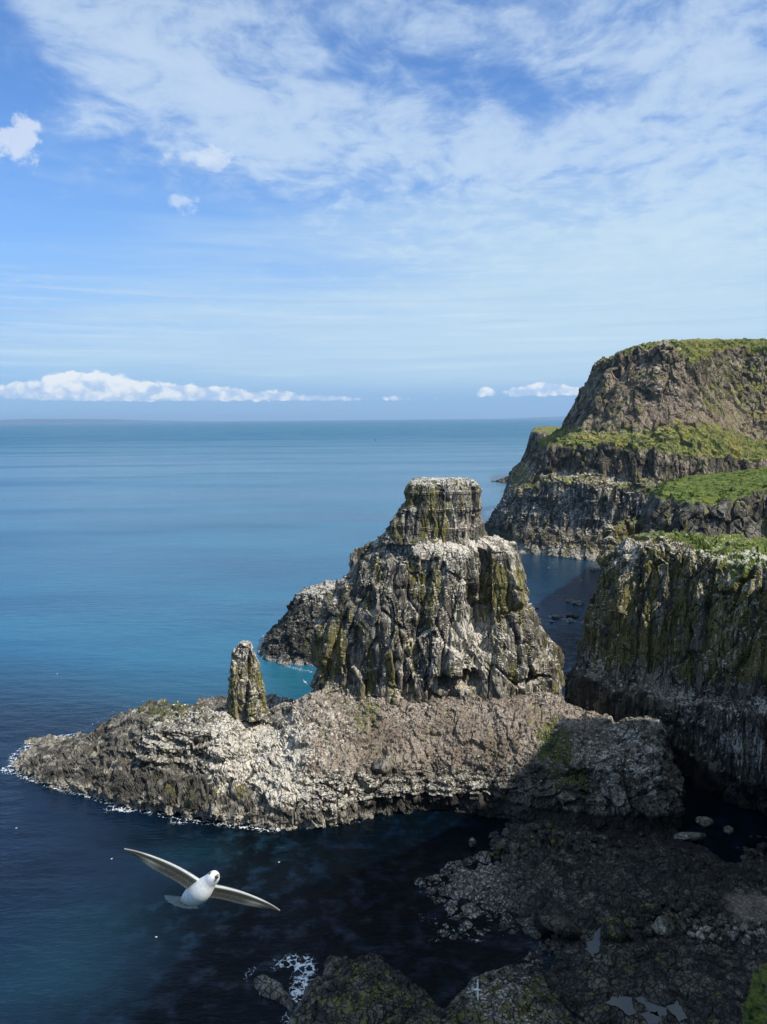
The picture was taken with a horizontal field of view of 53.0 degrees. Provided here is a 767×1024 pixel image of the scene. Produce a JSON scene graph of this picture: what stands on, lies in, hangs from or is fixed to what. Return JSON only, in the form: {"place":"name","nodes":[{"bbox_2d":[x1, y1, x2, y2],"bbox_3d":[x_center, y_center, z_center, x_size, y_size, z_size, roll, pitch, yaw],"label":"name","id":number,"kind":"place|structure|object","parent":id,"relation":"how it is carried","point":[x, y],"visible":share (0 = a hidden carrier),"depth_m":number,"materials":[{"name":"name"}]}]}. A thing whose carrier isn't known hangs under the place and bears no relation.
{"place":"outdoors","nodes":[
{"label":"outdoors","id":0,"kind":"place"},
{"bbox_2d":[0,419,202,422],"bbox_3d":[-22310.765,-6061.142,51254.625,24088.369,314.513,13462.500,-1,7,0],"label":"hills","id":1,"kind":"structure","parent":0,"point":[58,420],"depth_m":51182.49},
{"bbox_2d":[124,848,279,910],"bbox_3d":[-1.176,2.396,4.825,1.109,0.601,0.139,32,35,-19],"label":"flying seabird","id":2,"kind":"object","parent":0,"point":[199,891],"visible":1,"depth_m":4.76,"materials":[{"name":"white"}]},
{"bbox_2d":[12,689,685,834],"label":"rock promontory","id":3,"kind":"structure","parent":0,"point":[141,757],"depth_m":179.73,"materials":[{"name":"grey stone"}]},
{"bbox_2d":[225,640,268,721],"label":"rock pillar","id":4,"kind":"object","parent":3,"relation":"on","point":[246,698],"visible":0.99,"depth_m":192.06,"materials":[{"name":"grey stone"}]},
{"bbox_2d":[308,477,564,707],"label":"sea stack","id":5,"kind":"object","parent":3,"relation":"on","point":[421,622],"visible":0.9,"depth_m":192.16,"materials":[{"name":"grey stone"}]},
{"bbox_2d":[300,687,623,800],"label":"scree","id":6,"kind":"structure","parent":3,"relation":"on","point":[479,755],"depth_m":180.97,"materials":[{"name":"grey stone"}]},
{"bbox_2d":[372,757,392,773],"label":"boulder","id":7,"kind":"object","parent":6,"relation":"on","point":[382,765],"visible":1,"depth_m":175.89,"materials":[{"name":"grey stone"}]},
{"bbox_2d":[0,418,766,1023],"bbox_3d":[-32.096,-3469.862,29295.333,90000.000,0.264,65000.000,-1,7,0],"label":"sea","id":8,"kind":"structure","parent":0,"point":[144,562],"depth_m":262.21,"materials":[{"name":"liquid"}]},
{"bbox_2d":[257,579,339,665],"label":"sea rock","id":9,"kind":"object","parent":8,"relation":"in","point":[287,639],"visible":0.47,"depth_m":290.15,"materials":[{"name":"grey stone"}]},
{"bbox_2d":[468,837,475,846],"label":"boulder","id":10,"kind":"object","parent":8,"relation":"in","point":[472,842],"visible":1,"depth_m":162.29,"materials":[{"name":"grey stone"}]},
{"bbox_2d":[551,614,562,618],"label":"boulder","id":11,"kind":"object","parent":8,"relation":"in","point":[556,616],"visible":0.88,"depth_m":345.92,"materials":[{"name":"grey stone"}]},
{"bbox_2d":[566,618,573,622],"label":"boulder","id":12,"kind":"object","parent":8,"relation":"in","point":[569,620],"visible":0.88,"depth_m":339.15,"materials":[{"name":"grey stone"}]},
{"bbox_2d":[566,612,579,617],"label":"boulder","id":13,"kind":"object","parent":8,"relation":"in","point":[572,615],"visible":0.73,"depth_m":347.23,"materials":[{"name":"grey stone"}]},
{"bbox_2d":[572,601,583,604],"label":"boulder","id":14,"kind":"object","parent":8,"relation":"in","point":[578,603],"visible":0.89,"depth_m":370.39,"materials":[{"name":"grey stone"}]},
{"bbox_2d":[695,816,713,826],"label":"boulder","id":15,"kind":"object","parent":8,"relation":"in","point":[704,821],"visible":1,"depth_m":170.01,"materials":[{"name":"grey stone"}]},
{"bbox_2d":[724,826,733,834],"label":"boulder","id":16,"kind":"object","parent":8,"relation":"in","point":[728,830],"visible":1,"depth_m":166.28,"materials":[{"name":"grey stone"}]},
{"bbox_2d":[0,0,766,420],"label":"sky","id":17,"kind":"structure","parent":0,"point":[211,210],"materials":[{"name":"blue"}]},
{"bbox_2d":[471,979,480,998],"bbox_3d":[5.513,28.448,45.794,0.595,1.176,0.147,-4,-27,12],"label":"flying seabird","id":18,"kind":"object","parent":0,"point":[476,989],"visible":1,"depth_m":45.75,"materials":[{"name":"white"}]},
{"bbox_2d":[254,819,766,1023],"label":"reef platform","id":19,"kind":"structure","parent":0,"point":[707,981],"depth_m":128.41,"materials":[{"name":"grey stone"}]},
{"bbox_2d":[492,843,502,854],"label":"boulder","id":20,"kind":"object","parent":19,"relation":"on","point":[497,848],"visible":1,"depth_m":159.11,"materials":[{"name":"grey stone"}]},
{"bbox_2d":[509,847,517,853],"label":"boulder","id":21,"kind":"object","parent":19,"relation":"on","point":[513,850],"visible":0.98,"depth_m":158.88,"materials":[{"name":"grey stone"}]},
{"bbox_2d":[509,843,518,848],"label":"boulder","id":22,"kind":"object","parent":19,"relation":"on","point":[515,845],"visible":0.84,"depth_m":160.00,"materials":[{"name":"grey stone"}]},
{"bbox_2d":[530,839,536,847],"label":"boulder","id":23,"kind":"object","parent":19,"relation":"on","point":[533,843],"visible":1,"depth_m":159.77,"materials":[{"name":"grey stone"}]},
{"bbox_2d":[530,834,536,839],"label":"boulder","id":24,"kind":"object","parent":19,"relation":"on","point":[533,836],"visible":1,"depth_m":161.59,"materials":[{"name":"grey stone"}]},
{"bbox_2d":[528,823,539,831],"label":"boulder","id":25,"kind":"object","parent":19,"relation":"on","point":[535,827],"visible":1,"depth_m":165.99,"materials":[{"name":"grey stone"}]},
{"bbox_2d":[539,836,545,841],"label":"boulder","id":26,"kind":"object","parent":19,"relation":"on","point":[542,838],"visible":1,"depth_m":159.84,"materials":[{"name":"grey stone"}]},
{"bbox_2d":[542,819,553,829],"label":"boulder","id":27,"kind":"object","parent":19,"relation":"on","point":[548,824],"visible":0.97,"depth_m":166.63,"materials":[{"name":"grey stone"}]},
{"bbox_2d":[548,834,557,845],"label":"boulder","id":28,"kind":"object","parent":19,"relation":"on","point":[552,839],"visible":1,"depth_m":160.24,"materials":[{"name":"grey stone"}]},
{"bbox_2d":[538,915,582,939],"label":"boulder","id":29,"kind":"object","parent":19,"relation":"on","point":[562,926],"visible":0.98,"depth_m":133.09,"materials":[{"name":"grey stone"}]},
{"bbox_2d":[568,836,574,842],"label":"boulder","id":30,"kind":"object","parent":19,"relation":"on","point":[572,839],"visible":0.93,"depth_m":160.46,"materials":[{"name":"grey stone"}]},
{"bbox_2d":[573,848,579,852],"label":"boulder","id":31,"kind":"object","parent":19,"relation":"on","point":[576,850],"visible":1,"depth_m":156.28,"materials":[{"name":"grey stone"}]},
{"bbox_2d":[585,927,600,956],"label":"tide pool","id":32,"kind":"structure","parent":19,"relation":"on","point":[593,945],"depth_m":130.53,"materials":[{"name":"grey liquid"}]},
{"bbox_2d":[590,836,597,842],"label":"boulder","id":33,"kind":"object","parent":19,"relation":"on","point":[594,839],"visible":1,"depth_m":160.18,"materials":[{"name":"grey stone"}]},
{"bbox_2d":[594,849,602,855],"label":"boulder","id":34,"kind":"object","parent":19,"relation":"on","point":[598,852],"visible":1,"depth_m":156.13,"materials":[{"name":"grey stone"}]},
{"bbox_2d":[599,834,608,840],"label":"boulder","id":35,"kind":"object","parent":19,"relation":"on","point":[602,837],"visible":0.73,"depth_m":162.61,"materials":[{"name":"grey stone"}]},
{"bbox_2d":[599,910,610,916],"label":"boulder","id":36,"kind":"object","parent":19,"relation":"on","point":[604,913],"visible":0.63,"depth_m":137.09,"materials":[{"name":"grey stone"}]},
{"bbox_2d":[600,916,628,942],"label":"boulder","id":37,"kind":"object","parent":19,"relation":"on","point":[614,929],"visible":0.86,"depth_m":131.38,"materials":[{"name":"grey stone"}]},
{"bbox_2d":[612,850,618,856],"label":"boulder","id":38,"kind":"object","parent":19,"relation":"on","point":[616,853],"visible":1,"depth_m":155.79,"materials":[{"name":"grey stone"}]},
{"bbox_2d":[615,842,622,847],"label":"boulder","id":39,"kind":"object","parent":19,"relation":"on","point":[618,845],"visible":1,"depth_m":159.02,"materials":[{"name":"grey stone"}]},
{"bbox_2d":[605,996,636,1014],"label":"tide pool","id":40,"kind":"structure","parent":19,"relation":"on","point":[624,1004],"depth_m":117.35,"materials":[{"name":"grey liquid"}]},
{"bbox_2d":[623,917,637,928],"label":"boulder","id":41,"kind":"object","parent":19,"relation":"on","point":[629,922],"visible":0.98,"depth_m":133.79,"materials":[{"name":"grey stone"}]},
{"bbox_2d":[628,932,634,940],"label":"boulder","id":42,"kind":"object","parent":19,"relation":"on","point":[631,936],"visible":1,"depth_m":131.20,"materials":[{"name":"grey stone"}]},
{"bbox_2d":[637,923,643,929],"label":"boulder","id":43,"kind":"object","parent":19,"relation":"on","point":[641,926],"visible":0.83,"depth_m":133.84,"materials":[{"name":"grey stone"}]},
{"bbox_2d":[638,831,644,836],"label":"boulder","id":44,"kind":"object","parent":19,"relation":"on","point":[641,834],"visible":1,"depth_m":163.66,"materials":[{"name":"grey stone"}]},
{"bbox_2d":[640,904,646,912],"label":"boulder","id":45,"kind":"object","parent":19,"relation":"on","point":[643,908],"visible":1,"depth_m":137.10,"materials":[{"name":"grey stone"}]},
{"bbox_2d":[643,926,654,936],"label":"boulder","id":46,"kind":"object","parent":19,"relation":"on","point":[649,931],"visible":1,"depth_m":130.98,"materials":[{"name":"grey stone"}]},
{"bbox_2d":[634,996,666,1016],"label":"tide pool","id":47,"kind":"structure","parent":19,"relation":"on","point":[657,1010],"depth_m":116.48,"materials":[{"name":"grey liquid"}]},
{"bbox_2d":[641,1011,660,1023],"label":"tide pool","id":48,"kind":"structure","parent":19,"relation":"on","point":[650,1018],"depth_m":114.55,"materials":[{"name":"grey liquid"}]},
{"bbox_2d":[648,903,660,914],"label":"boulder","id":49,"kind":"object","parent":19,"relation":"on","point":[654,908],"visible":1,"depth_m":137.00,"materials":[{"name":"grey stone"}]},
{"bbox_2d":[659,900,664,905],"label":"boulder","id":50,"kind":"object","parent":19,"relation":"on","point":[661,902],"visible":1,"depth_m":138.77,"materials":[{"name":"grey stone"}]},
{"bbox_2d":[652,916,673,936],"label":"boulder","id":51,"kind":"object","parent":19,"relation":"on","point":[662,926],"visible":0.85,"depth_m":132.07,"materials":[{"name":"grey stone"}]},
{"bbox_2d":[664,907,671,913],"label":"boulder","id":52,"kind":"object","parent":19,"relation":"on","point":[668,910],"visible":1,"depth_m":137.66,"materials":[{"name":"grey stone"}]},
{"bbox_2d":[669,902,675,909],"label":"boulder","id":53,"kind":"object","parent":19,"relation":"on","point":[672,905],"visible":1,"depth_m":138.44,"materials":[{"name":"grey stone"}]},
{"bbox_2d":[666,1001,686,1021],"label":"tide pool","id":54,"kind":"structure","parent":19,"relation":"on","point":[675,1009],"depth_m":115.69,"materials":[{"name":"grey liquid"}]},
{"bbox_2d":[675,907,682,911],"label":"boulder","id":55,"kind":"object","parent":19,"relation":"on","point":[678,909],"visible":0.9,"depth_m":137.39,"materials":[{"name":"grey stone"}]},
{"bbox_2d":[679,911,687,920],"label":"boulder","id":56,"kind":"object","parent":19,"relation":"on","point":[683,915],"visible":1,"depth_m":134.56,"materials":[{"name":"grey stone"}]},
{"bbox_2d":[673,832,706,840],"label":"boulder","id":57,"kind":"object","parent":19,"relation":"on","point":[691,836],"visible":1,"depth_m":163.40,"materials":[{"name":"grey stone"}]},
{"bbox_2d":[685,908,694,917],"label":"boulder","id":58,"kind":"object","parent":19,"relation":"on","point":[689,912],"visible":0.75,"depth_m":136.23,"materials":[{"name":"grey stone"}]},
{"bbox_2d":[687,931,695,937],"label":"boulder","id":59,"kind":"object","parent":19,"relation":"on","point":[690,934],"visible":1,"depth_m":131.07,"materials":[{"name":"grey stone"}]},
{"bbox_2d":[690,906,698,913],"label":"boulder","id":60,"kind":"object","parent":19,"relation":"on","point":[695,909],"visible":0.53,"depth_m":137.82,"materials":[{"name":"grey stone"}]},
{"bbox_2d":[693,919,701,925],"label":"boulder","id":61,"kind":"object","parent":19,"relation":"on","point":[697,921],"visible":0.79,"depth_m":134.20,"materials":[{"name":"grey stone"}]},
{"bbox_2d":[695,930,706,940],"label":"boulder","id":62,"kind":"object","parent":19,"relation":"on","point":[700,935],"visible":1,"depth_m":130.18,"materials":[{"name":"grey stone"}]},
{"bbox_2d":[702,921,712,926],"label":"boulder","id":63,"kind":"object","parent":19,"relation":"on","point":[708,923],"visible":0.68,"depth_m":133.26,"materials":[{"name":"grey stone"}]},
{"bbox_2d":[703,926,711,932],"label":"boulder","id":64,"kind":"object","parent":19,"relation":"on","point":[707,929],"visible":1,"depth_m":131.68,"materials":[{"name":"grey stone"}]},
{"bbox_2d":[715,920,723,926],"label":"boulder","id":65,"kind":"object","parent":19,"relation":"on","point":[720,923],"visible":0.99,"depth_m":134.01,"materials":[{"name":"grey stone"}]},
{"bbox_2d":[716,928,725,934],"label":"boulder","id":66,"kind":"object","parent":19,"relation":"on","point":[719,931],"visible":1,"depth_m":132.29,"materials":[{"name":"grey stone"}]},
{"bbox_2d":[717,913,728,924],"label":"boulder","id":67,"kind":"object","parent":19,"relation":"on","point":[723,918],"visible":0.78,"depth_m":135.13,"materials":[{"name":"grey stone"}]},
{"bbox_2d":[727,930,739,938],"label":"boulder","id":68,"kind":"object","parent":19,"relation":"on","point":[735,934],"visible":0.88,"depth_m":131.01,"materials":[{"name":"grey stone"}]},
{"bbox_2d":[739,921,750,930],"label":"boulder","id":69,"kind":"object","parent":19,"relation":"on","point":[744,925],"visible":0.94,"depth_m":133.52,"materials":[{"name":"grey stone"}]},
{"bbox_2d":[741,938,750,945],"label":"boulder","id":70,"kind":"object","parent":19,"relation":"on","point":[746,941],"visible":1,"depth_m":129.57,"materials":[{"name":"grey stone"}]},
{"bbox_2d":[744,934,750,939],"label":"boulder","id":71,"kind":"object","parent":19,"relation":"on","point":[747,936],"visible":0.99,"depth_m":130.67,"materials":[{"name":"grey stone"}]},
{"bbox_2d":[748,848,758,856],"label":"boulder","id":72,"kind":"object","parent":19,"relation":"on","point":[755,852],"visible":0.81,"depth_m":157.96,"materials":[{"name":"grey stone"}]},
{"bbox_2d":[753,920,760,927],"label":"boulder","id":73,"kind":"object","parent":19,"relation":"on","point":[756,924],"visible":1,"depth_m":133.90,"materials":[{"name":"grey stone"}]},
{"bbox_2d":[757,844,765,849],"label":"boulder","id":74,"kind":"object","parent":19,"relation":"on","point":[762,846],"visible":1,"depth_m":160.29,"materials":[{"name":"grey stone"}]},
{"bbox_2d":[757,927,766,934],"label":"boulder","id":75,"kind":"object","parent":19,"relation":"on","point":[762,931],"visible":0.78,"depth_m":132.40,"materials":[{"name":"grey stone"}]},
{"bbox_2d":[760,919,766,927],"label":"boulder","id":76,"kind":"object","parent":19,"relation":"on","point":[763,923],"visible":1,"depth_m":134.05,"materials":[{"name":"grey stone"}]},
{"bbox_2d":[491,426,561,482],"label":"distant headland","id":77,"kind":"structure","parent":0,"point":[537,434],"depth_m":1081.47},
{"bbox_2d":[510,416,565,418],"bbox_3d":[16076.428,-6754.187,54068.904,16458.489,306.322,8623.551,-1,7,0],"label":"hills","id":78,"kind":"structure","parent":0,"point":[541,417],"depth_m":53978.83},
{"bbox_2d":[484,338,766,560],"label":"headland","id":79,"kind":"structure","parent":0,"point":[640,421],"depth_m":536.14,"materials":[{"name":"grey stone"}]},
{"bbox_2d":[564,515,766,815],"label":"sea cliff","id":80,"kind":"structure","parent":0,"point":[673,638],"depth_m":192.81,"materials":[{"name":"grey stone"}]},
{"bbox_2d":[636,466,766,538],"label":"terrace","id":81,"kind":"structure","parent":0,"point":[716,504],"depth_m":233.25,"materials":[{"name":"green plant"}]},
{"bbox_2d":[740,963,766,1023],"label":"grassy hillside","id":82,"kind":"structure","parent":0,"point":[754,1005],"depth_m":106.16,"materials":[{"name":"green plant"}]}
]}

